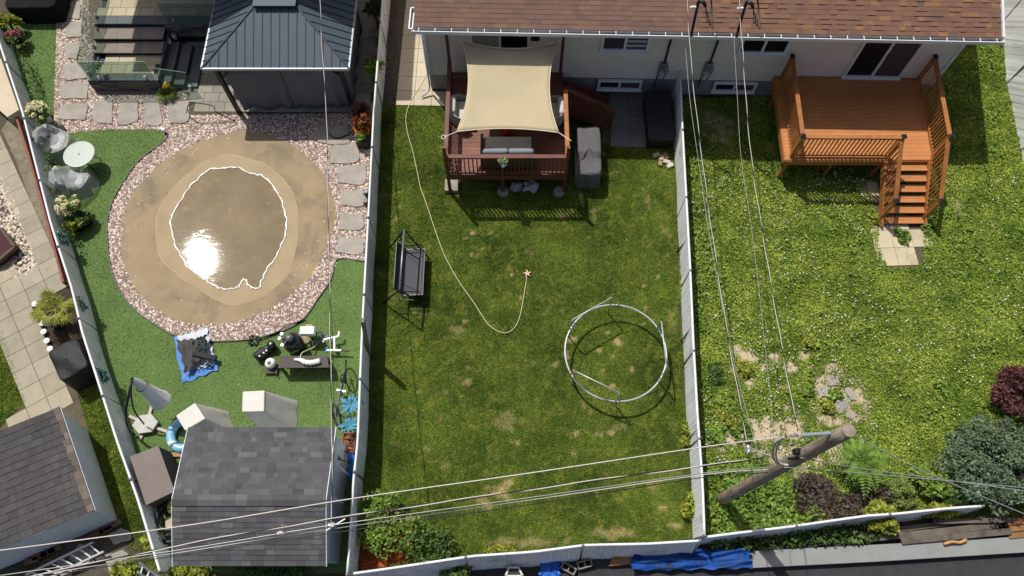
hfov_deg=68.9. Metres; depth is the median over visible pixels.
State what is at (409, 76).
slab path
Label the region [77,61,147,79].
glass panel
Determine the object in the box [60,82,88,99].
stepping stone
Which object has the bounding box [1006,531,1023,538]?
log
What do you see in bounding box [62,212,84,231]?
potted plant
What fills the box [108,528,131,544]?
stone slab
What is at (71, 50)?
stepping stone
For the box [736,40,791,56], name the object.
window
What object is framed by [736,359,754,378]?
weed
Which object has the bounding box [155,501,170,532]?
tyre
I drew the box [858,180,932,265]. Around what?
garden path
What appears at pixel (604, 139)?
paving bed
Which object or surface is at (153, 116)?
stepping stone
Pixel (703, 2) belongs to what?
service mast
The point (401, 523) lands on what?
power line
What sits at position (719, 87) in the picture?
basement window
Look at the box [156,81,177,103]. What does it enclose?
daylily
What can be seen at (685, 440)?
weed
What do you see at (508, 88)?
shade sail
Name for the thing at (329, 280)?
power line
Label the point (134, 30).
stone terrace
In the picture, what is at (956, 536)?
plank
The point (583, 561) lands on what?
cinder block
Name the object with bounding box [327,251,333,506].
power line
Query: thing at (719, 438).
weed
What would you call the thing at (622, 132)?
dark patio
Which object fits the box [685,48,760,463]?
power line
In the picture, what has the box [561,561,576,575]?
cinder block
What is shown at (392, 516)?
power line
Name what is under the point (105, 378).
garland
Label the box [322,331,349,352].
pvc pipes
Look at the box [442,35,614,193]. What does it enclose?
wooden deck
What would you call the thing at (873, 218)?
weed
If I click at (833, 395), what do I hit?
weed
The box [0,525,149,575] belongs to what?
yard floor
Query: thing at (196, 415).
covered stack
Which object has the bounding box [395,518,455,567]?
shrub
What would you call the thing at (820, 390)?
paving stone
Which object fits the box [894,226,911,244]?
weed
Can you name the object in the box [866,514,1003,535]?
plank
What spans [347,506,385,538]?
shrub
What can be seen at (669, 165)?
rubble brick
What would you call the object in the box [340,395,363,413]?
flower ornament
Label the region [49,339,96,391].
covered grill
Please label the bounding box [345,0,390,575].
slatted fence
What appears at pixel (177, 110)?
stepping stone
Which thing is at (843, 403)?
paving stone
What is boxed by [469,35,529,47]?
patio door
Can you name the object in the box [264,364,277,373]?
foot step
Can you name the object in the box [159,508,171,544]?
tyre
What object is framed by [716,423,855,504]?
utility pole
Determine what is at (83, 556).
stone slab
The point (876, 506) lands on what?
bush
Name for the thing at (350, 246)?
stepping stone
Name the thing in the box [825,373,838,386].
paving stone
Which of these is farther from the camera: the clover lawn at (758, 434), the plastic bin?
the clover lawn at (758, 434)
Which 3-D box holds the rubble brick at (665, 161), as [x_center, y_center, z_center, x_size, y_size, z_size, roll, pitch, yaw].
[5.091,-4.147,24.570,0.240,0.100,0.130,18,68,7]
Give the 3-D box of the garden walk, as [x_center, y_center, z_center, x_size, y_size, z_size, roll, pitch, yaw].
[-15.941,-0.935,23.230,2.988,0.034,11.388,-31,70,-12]
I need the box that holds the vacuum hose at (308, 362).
[294,341,320,364]
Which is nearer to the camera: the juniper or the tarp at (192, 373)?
the juniper
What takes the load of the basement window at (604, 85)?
in the house
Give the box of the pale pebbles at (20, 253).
[0,177,37,277]
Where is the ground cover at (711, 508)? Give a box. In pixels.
[705,463,830,534]
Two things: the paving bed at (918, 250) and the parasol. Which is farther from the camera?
the paving bed at (918, 250)
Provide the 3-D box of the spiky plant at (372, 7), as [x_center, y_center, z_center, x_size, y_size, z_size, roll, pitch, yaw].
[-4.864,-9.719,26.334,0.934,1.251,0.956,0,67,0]
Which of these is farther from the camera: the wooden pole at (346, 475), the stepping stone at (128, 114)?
the stepping stone at (128, 114)
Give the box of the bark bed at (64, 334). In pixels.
[30,287,83,348]
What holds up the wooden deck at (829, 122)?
on the clover lawn at (758, 434)
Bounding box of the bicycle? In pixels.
[327,360,346,427]
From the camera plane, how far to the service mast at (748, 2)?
20.93 m
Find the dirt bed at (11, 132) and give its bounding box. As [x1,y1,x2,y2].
[2,119,51,245]
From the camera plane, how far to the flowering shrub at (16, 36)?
26.02 m
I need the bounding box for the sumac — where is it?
[823,436,891,498]
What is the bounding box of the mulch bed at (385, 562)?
[355,505,408,569]
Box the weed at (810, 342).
[801,334,819,349]
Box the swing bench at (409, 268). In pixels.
[382,229,428,306]
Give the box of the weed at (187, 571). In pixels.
[163,566,208,575]
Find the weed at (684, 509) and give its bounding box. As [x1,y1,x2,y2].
[679,491,694,518]
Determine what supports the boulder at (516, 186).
on the lawn at (568, 226)
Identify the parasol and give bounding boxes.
[124,377,170,440]
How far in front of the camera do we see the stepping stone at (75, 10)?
27.11 m
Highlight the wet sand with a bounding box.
[156,154,297,303]
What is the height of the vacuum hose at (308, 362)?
0.623 m
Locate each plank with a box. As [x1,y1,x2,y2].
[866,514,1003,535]
[868,523,998,541]
[900,528,1011,544]
[932,518,1013,523]
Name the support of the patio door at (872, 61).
in the house
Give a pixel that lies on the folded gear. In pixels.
(190, 350)
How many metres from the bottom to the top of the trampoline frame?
1.321 m
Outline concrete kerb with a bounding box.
[752,537,1023,567]
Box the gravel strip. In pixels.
[383,0,397,103]
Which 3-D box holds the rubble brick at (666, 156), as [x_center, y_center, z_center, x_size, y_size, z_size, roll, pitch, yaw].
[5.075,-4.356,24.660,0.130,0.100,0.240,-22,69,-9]
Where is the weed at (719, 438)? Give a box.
[705,424,729,446]
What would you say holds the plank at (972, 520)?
on the plank at (955, 529)
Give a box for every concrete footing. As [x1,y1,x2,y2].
[445,179,458,192]
[497,186,508,196]
[553,186,563,196]
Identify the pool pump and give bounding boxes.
[253,340,276,361]
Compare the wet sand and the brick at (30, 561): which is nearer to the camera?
the brick at (30, 561)
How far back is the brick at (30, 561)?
19.65 m
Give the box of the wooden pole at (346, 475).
[344,449,348,497]
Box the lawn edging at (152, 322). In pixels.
[106,129,363,341]
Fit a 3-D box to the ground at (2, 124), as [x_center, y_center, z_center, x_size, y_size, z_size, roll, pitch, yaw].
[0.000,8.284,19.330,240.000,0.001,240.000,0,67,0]
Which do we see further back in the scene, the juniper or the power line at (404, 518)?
the juniper
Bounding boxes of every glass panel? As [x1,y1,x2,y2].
[75,38,95,74]
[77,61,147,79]
[81,5,96,47]
[151,67,191,89]
[156,3,212,22]
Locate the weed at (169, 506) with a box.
[166,498,170,512]
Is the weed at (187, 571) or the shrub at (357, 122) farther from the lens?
the shrub at (357, 122)
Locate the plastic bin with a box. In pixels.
[505,566,523,575]
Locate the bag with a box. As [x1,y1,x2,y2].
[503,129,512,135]
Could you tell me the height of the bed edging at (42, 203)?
0.240 m
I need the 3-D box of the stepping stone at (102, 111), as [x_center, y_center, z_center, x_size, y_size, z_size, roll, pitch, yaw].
[-13.884,-5.994,25.389,0.796,0.050,1.010,0,67,0]
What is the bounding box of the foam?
[169,166,287,290]
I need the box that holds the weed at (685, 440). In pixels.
[680,420,690,446]
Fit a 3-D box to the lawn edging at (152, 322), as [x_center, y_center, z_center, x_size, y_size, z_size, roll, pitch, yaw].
[-9.654,-1.110,23.301,8.754,0.060,5.185,32,70,13]
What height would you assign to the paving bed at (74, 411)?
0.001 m
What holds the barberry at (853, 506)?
on the clover lawn at (758, 434)
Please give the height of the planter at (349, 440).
0.412 m
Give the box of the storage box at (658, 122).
[643,91,673,147]
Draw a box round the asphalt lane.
[371,514,1023,575]
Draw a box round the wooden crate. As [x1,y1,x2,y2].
[165,516,170,535]
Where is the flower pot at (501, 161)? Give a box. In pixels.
[497,156,508,167]
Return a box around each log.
[1005,517,1023,525]
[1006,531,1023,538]
[1007,524,1023,531]
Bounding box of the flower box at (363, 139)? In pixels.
[353,124,371,148]
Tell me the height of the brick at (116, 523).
0.100 m
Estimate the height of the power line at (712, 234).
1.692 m
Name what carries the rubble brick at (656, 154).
on the lawn at (568, 226)
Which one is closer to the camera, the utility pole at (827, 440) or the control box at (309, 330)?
the utility pole at (827, 440)
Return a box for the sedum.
[882,478,916,508]
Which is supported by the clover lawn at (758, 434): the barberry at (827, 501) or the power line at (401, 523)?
the barberry at (827, 501)
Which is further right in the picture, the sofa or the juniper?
the juniper
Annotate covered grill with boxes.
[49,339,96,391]
[573,126,600,189]
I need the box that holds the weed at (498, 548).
[483,543,516,555]
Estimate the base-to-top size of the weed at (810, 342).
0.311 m
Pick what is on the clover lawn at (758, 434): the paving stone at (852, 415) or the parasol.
the paving stone at (852, 415)
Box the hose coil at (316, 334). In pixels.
[313,329,322,343]
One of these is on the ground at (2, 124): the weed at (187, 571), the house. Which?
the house
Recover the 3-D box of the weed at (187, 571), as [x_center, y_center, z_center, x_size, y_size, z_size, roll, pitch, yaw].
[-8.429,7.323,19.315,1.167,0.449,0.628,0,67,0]
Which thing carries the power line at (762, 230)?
attached to the utility pole at (827, 440)
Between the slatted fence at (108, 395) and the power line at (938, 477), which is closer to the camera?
the power line at (938, 477)
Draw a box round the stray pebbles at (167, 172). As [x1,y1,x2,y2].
[120,133,330,314]
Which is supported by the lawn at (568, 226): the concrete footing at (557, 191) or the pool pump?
the concrete footing at (557, 191)
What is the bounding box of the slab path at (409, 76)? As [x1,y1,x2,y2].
[396,0,445,105]
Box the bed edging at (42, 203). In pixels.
[15,117,67,284]
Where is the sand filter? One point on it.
(293, 343)
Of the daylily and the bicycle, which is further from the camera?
the daylily
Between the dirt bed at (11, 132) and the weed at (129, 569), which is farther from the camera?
the dirt bed at (11, 132)
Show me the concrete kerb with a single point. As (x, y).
(858, 554)
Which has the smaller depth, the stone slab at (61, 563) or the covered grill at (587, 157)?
the stone slab at (61, 563)
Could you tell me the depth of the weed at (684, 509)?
20.02 m
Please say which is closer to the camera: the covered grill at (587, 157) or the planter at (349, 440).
the planter at (349, 440)
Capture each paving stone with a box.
[815,385,828,396]
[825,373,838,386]
[833,395,848,413]
[844,387,855,400]
[845,411,855,418]
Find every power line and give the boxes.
[0,436,782,550]
[0,467,767,575]
[28,457,763,575]
[42,469,767,574]
[46,472,767,575]
[320,3,332,521]
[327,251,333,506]
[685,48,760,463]
[686,0,747,442]
[734,45,775,458]
[738,0,797,430]
[784,467,1023,487]
[800,457,1023,490]
[855,435,1023,513]
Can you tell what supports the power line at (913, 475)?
attached to the utility pole at (827, 440)
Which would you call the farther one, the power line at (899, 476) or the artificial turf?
the artificial turf
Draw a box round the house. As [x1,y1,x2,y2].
[408,0,1004,96]
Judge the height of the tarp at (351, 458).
0.128 m
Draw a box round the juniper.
[931,414,1023,517]
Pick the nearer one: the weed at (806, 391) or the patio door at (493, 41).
the weed at (806, 391)
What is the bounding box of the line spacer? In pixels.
[277,525,285,534]
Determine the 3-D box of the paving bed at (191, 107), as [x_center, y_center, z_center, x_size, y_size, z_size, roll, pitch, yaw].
[-8.439,-8.942,26.652,7.432,0.001,6.664,0,67,0]
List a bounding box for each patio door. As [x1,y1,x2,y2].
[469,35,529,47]
[841,43,924,80]
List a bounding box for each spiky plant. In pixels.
[361,0,384,24]
[363,56,387,78]
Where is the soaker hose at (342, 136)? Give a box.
[329,130,353,138]
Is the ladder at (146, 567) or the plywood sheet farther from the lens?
the plywood sheet
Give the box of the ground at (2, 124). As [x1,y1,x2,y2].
[0,0,932,575]
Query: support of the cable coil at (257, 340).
on the artificial turf
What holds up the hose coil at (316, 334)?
on the artificial turf
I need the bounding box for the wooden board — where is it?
[298,333,310,343]
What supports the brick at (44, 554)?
on the brick at (59, 547)
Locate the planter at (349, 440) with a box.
[342,432,356,454]
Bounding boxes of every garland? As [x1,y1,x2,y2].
[56,231,69,246]
[76,296,88,311]
[95,366,110,383]
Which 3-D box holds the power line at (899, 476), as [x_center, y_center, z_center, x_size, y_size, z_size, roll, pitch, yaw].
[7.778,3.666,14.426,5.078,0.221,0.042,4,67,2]
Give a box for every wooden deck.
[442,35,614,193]
[768,54,953,226]
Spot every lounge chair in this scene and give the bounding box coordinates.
[450,94,465,126]
[550,95,563,127]
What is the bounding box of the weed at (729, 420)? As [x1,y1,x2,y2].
[723,412,739,429]
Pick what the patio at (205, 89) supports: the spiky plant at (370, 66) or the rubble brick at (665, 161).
the spiky plant at (370, 66)
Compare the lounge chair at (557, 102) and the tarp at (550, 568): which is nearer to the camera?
the tarp at (550, 568)
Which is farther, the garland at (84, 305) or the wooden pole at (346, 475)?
the garland at (84, 305)
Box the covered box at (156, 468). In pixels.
[130,446,177,507]
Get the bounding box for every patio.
[183,0,379,111]
[609,92,672,146]
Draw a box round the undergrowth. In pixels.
[707,521,881,551]
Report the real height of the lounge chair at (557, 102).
0.810 m
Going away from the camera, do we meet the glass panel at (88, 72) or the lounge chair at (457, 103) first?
the lounge chair at (457, 103)
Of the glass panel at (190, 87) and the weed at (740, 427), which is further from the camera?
the glass panel at (190, 87)
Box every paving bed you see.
[0,129,86,429]
[187,25,377,114]
[396,0,442,104]
[602,94,672,145]
[871,183,922,268]
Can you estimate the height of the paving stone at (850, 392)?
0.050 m
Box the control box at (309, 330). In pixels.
[299,324,315,338]
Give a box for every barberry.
[791,491,848,520]
[792,471,841,498]
[825,489,873,518]
[855,480,899,504]
[988,364,1023,416]
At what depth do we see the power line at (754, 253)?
18.05 m
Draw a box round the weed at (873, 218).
[866,212,880,227]
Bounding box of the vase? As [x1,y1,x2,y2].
[171,33,176,39]
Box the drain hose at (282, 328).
[260,318,304,338]
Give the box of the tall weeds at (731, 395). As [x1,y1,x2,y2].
[679,44,1023,515]
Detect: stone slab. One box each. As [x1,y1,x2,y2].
[56,560,72,575]
[69,544,95,562]
[104,550,129,570]
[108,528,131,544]
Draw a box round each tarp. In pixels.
[174,327,217,382]
[347,452,354,480]
[538,559,561,575]
[631,548,752,570]
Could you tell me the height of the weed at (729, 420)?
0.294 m
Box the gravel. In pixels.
[54,0,371,340]
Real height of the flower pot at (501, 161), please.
0.382 m
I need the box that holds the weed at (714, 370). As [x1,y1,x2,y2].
[707,362,724,383]
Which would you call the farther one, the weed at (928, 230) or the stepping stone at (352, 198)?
the stepping stone at (352, 198)
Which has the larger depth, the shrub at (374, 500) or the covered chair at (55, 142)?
the covered chair at (55, 142)
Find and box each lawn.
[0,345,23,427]
[78,383,157,572]
[352,104,692,570]
[676,45,1023,534]
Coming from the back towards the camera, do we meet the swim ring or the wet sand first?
the wet sand
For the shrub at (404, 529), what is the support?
on the mulch bed at (385, 562)
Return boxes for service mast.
[689,0,712,35]
[735,0,760,36]
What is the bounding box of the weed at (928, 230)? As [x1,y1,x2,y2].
[919,218,938,235]
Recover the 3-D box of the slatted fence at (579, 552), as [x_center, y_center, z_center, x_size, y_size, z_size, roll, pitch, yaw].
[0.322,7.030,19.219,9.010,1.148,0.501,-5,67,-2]
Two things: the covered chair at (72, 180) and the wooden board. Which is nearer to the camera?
the wooden board
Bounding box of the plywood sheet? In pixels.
[609,550,631,565]
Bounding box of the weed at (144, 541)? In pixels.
[137,527,162,549]
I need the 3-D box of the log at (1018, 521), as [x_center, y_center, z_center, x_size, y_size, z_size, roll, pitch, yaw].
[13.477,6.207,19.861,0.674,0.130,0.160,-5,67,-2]
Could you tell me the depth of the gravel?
24.84 m
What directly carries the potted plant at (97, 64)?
on the stone terrace
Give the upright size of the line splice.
0.098 m
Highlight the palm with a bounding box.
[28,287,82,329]
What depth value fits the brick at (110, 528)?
19.96 m
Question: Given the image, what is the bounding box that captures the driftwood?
[943,539,967,544]
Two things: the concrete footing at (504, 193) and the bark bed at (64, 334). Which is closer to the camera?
the bark bed at (64, 334)
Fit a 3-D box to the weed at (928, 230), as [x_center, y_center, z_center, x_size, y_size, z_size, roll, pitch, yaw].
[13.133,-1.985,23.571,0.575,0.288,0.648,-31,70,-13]
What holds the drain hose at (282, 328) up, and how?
on the lawn edging at (152, 322)
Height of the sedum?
0.600 m
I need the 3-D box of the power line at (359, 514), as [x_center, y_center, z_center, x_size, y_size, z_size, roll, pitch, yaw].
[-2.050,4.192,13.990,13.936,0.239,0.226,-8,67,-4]
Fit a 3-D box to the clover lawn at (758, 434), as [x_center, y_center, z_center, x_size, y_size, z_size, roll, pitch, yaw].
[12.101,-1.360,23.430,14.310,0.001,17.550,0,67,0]
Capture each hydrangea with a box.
[24,100,52,125]
[54,194,82,217]
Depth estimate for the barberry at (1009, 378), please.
20.86 m
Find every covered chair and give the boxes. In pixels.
[32,125,66,151]
[50,169,83,190]
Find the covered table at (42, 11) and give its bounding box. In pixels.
[5,0,72,23]
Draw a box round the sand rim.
[155,154,298,304]
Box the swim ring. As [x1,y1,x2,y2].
[166,419,183,452]
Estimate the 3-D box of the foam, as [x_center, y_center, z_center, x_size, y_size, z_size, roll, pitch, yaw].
[-8.990,-1.954,23.655,3.778,0.074,4.438,0,67,0]
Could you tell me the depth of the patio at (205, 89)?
25.74 m
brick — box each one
[24,556,39,565]
[31,552,48,559]
[41,548,54,558]
[47,544,62,553]
[86,528,102,540]
[100,525,113,535]
[103,519,122,530]
[652,152,659,157]
[662,152,668,158]
[663,159,670,163]
[666,162,673,168]
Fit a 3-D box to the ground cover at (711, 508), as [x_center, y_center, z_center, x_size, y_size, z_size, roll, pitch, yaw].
[6.891,5.667,20.159,3.453,0.527,1.964,0,67,0]
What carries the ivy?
attached to the slatted fence at (108, 395)
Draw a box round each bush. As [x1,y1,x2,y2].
[858,499,899,535]
[909,463,958,497]
[919,501,960,519]
[942,488,969,506]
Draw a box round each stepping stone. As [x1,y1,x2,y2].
[58,103,88,120]
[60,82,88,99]
[63,63,88,80]
[64,43,79,59]
[65,21,82,37]
[67,0,80,19]
[92,99,112,123]
[118,99,138,125]
[144,99,162,126]
[167,98,189,123]
[317,124,349,144]
[329,142,359,163]
[336,165,366,185]
[336,237,363,254]
[339,212,363,230]
[341,189,364,206]
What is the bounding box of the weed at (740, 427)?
[729,418,753,442]
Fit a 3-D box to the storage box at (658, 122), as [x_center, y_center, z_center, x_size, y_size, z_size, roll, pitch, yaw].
[4.850,-5.603,24.879,0.840,0.640,1.920,0,67,0]
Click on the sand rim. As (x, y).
(200, 289)
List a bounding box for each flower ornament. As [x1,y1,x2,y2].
[337,414,356,431]
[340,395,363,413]
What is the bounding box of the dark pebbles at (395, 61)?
[383,0,398,104]
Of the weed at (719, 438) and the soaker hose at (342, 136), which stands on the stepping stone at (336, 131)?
the soaker hose at (342, 136)
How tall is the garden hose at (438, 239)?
0.019 m
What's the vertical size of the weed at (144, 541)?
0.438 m
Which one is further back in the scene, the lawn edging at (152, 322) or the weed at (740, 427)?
the lawn edging at (152, 322)
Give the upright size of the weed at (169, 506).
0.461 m
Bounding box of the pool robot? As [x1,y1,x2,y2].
[265,358,276,375]
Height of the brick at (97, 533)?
0.100 m
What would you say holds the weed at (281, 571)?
on the artificial turf
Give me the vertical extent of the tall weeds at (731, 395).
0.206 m
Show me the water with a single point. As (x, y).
(228, 227)
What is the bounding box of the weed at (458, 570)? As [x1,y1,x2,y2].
[438,561,474,575]
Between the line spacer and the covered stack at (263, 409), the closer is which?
the line spacer
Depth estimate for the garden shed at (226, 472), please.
17.96 m
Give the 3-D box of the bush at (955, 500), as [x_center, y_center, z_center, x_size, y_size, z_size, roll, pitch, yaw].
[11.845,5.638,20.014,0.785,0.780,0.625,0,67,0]
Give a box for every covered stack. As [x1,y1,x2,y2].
[176,403,233,430]
[242,391,297,426]
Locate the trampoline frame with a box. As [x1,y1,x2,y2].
[564,297,667,406]
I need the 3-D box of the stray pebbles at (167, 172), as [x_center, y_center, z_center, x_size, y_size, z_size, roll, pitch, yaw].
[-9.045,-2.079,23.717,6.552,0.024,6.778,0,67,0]
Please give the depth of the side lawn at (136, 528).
20.71 m
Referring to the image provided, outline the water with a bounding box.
[171,168,285,288]
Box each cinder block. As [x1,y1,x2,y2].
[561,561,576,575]
[576,558,592,569]
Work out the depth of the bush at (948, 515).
19.75 m
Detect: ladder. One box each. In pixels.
[25,541,105,575]
[137,562,160,575]
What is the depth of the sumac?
19.99 m
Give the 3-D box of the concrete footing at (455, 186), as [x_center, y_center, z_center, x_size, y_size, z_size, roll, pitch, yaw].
[-1.947,-3.306,24.177,0.440,0.160,0.440,0,67,0]
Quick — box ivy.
[17,50,79,244]
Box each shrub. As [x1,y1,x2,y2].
[0,13,23,31]
[4,25,24,45]
[347,488,399,531]
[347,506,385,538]
[349,101,371,117]
[351,111,371,130]
[356,523,404,559]
[378,511,429,552]
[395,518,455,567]
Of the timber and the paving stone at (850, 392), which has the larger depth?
the paving stone at (850, 392)
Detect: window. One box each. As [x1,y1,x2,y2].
[596,79,642,91]
[599,38,650,53]
[710,81,757,93]
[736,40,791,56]
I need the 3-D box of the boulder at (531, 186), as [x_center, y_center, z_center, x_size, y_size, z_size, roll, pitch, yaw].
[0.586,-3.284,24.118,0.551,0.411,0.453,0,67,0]
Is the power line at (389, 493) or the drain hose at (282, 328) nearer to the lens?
the power line at (389, 493)
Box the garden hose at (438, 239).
[406,73,526,332]
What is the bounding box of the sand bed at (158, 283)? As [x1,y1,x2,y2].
[121,131,335,323]
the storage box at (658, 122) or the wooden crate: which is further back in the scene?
the storage box at (658, 122)
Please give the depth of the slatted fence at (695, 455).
21.62 m
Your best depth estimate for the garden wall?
25.16 m
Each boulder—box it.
[509,180,522,191]
[522,180,538,193]
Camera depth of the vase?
26.02 m
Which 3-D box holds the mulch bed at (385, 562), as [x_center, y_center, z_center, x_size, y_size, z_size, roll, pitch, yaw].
[-3.379,6.626,19.999,1.686,0.001,1.769,0,67,0]
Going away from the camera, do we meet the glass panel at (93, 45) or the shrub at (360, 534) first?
the shrub at (360, 534)
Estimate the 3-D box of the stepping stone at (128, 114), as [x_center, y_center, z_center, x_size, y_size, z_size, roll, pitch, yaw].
[-13.030,-5.996,25.390,0.691,0.050,1.100,-9,67,-4]
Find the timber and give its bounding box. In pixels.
[171,452,181,456]
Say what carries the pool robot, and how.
on the foot step
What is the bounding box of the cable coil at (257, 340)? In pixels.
[248,335,259,344]
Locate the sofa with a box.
[480,133,535,167]
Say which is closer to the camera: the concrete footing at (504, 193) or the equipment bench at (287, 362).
the equipment bench at (287, 362)
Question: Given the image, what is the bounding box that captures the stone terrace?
[88,0,213,90]
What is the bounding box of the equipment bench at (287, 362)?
[278,356,332,373]
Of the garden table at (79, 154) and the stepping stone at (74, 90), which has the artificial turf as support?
the garden table at (79, 154)
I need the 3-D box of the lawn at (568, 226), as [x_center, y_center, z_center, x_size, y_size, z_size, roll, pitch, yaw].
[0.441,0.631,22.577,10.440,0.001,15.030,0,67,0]
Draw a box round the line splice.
[326,518,345,531]
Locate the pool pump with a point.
(261, 354)
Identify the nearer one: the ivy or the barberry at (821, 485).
the barberry at (821, 485)
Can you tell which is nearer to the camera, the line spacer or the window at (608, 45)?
the line spacer
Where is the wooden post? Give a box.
[361,318,370,357]
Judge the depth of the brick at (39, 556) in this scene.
19.70 m
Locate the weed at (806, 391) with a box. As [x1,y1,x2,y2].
[798,383,815,399]
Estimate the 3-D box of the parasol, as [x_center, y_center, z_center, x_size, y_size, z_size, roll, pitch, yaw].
[-10.039,3.296,20.241,1.546,2.175,1.034,-21,68,-9]
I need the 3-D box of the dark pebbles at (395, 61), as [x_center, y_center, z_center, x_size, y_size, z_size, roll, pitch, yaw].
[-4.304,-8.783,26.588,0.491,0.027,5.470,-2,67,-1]
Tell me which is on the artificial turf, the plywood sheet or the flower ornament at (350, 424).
the flower ornament at (350, 424)
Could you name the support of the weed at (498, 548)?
on the lawn at (568, 226)
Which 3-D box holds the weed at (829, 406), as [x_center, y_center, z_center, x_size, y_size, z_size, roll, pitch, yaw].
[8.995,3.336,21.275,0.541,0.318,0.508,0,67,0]
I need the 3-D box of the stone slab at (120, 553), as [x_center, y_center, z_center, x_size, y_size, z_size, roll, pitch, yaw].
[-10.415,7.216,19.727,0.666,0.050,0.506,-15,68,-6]
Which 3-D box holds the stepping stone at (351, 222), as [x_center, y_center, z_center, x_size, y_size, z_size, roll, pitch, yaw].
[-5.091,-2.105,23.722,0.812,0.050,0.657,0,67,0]
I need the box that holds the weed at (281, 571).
[230,566,309,575]
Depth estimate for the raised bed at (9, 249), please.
23.07 m
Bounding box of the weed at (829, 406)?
[817,397,836,413]
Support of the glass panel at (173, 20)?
on the stone terrace
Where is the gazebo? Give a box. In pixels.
[200,0,362,113]
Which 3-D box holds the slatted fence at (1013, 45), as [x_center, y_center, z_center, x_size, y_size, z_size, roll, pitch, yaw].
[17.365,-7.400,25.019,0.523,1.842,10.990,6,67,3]
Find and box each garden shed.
[0,407,116,568]
[171,427,347,566]
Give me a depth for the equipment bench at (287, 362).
21.35 m
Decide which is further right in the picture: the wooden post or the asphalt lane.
the asphalt lane
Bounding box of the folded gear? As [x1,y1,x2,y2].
[176,334,216,372]
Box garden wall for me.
[0,59,22,123]
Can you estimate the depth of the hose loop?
25.29 m
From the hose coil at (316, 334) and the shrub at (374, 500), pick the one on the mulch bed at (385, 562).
the shrub at (374, 500)
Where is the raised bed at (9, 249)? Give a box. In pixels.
[0,227,19,265]
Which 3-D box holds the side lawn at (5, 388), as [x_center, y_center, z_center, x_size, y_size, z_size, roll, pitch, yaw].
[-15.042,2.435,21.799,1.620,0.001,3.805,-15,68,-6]
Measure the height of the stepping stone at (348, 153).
0.050 m
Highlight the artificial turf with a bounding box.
[2,14,378,572]
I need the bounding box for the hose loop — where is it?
[186,103,234,122]
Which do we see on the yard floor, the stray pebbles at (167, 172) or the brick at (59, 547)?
the brick at (59, 547)
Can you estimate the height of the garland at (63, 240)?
0.343 m
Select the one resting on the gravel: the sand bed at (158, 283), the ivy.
the sand bed at (158, 283)
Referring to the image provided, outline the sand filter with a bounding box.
[278,332,304,354]
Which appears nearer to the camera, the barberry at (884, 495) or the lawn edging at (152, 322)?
the barberry at (884, 495)
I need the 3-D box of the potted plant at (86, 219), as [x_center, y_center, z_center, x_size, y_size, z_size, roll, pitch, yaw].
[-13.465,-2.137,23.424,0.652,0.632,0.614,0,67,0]
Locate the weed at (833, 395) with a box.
[827,388,844,402]
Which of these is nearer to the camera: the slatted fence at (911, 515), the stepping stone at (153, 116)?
the slatted fence at (911, 515)
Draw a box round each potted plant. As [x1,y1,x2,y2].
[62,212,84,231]
[71,209,92,227]
[94,62,101,69]
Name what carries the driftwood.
on the concrete kerb
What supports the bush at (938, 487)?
on the clover lawn at (758, 434)
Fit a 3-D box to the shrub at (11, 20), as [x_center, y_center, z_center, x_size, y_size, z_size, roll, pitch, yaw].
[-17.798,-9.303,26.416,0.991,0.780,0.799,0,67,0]
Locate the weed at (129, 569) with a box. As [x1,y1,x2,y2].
[108,557,139,575]
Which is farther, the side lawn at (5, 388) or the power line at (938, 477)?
the side lawn at (5, 388)
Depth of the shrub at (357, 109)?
24.52 m
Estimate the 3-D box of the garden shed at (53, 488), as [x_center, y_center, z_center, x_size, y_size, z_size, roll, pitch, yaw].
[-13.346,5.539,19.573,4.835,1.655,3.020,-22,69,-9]
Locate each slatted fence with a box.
[0,28,171,573]
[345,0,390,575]
[349,539,701,575]
[672,70,705,539]
[699,504,984,544]
[1003,0,1023,160]
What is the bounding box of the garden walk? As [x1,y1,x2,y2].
[0,135,73,426]
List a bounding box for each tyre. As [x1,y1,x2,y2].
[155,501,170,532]
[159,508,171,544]
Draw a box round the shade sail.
[441,38,570,140]
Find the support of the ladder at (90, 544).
on the yard floor
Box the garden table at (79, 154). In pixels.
[63,141,100,173]
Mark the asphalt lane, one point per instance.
(1000, 565)
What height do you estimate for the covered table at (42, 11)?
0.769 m

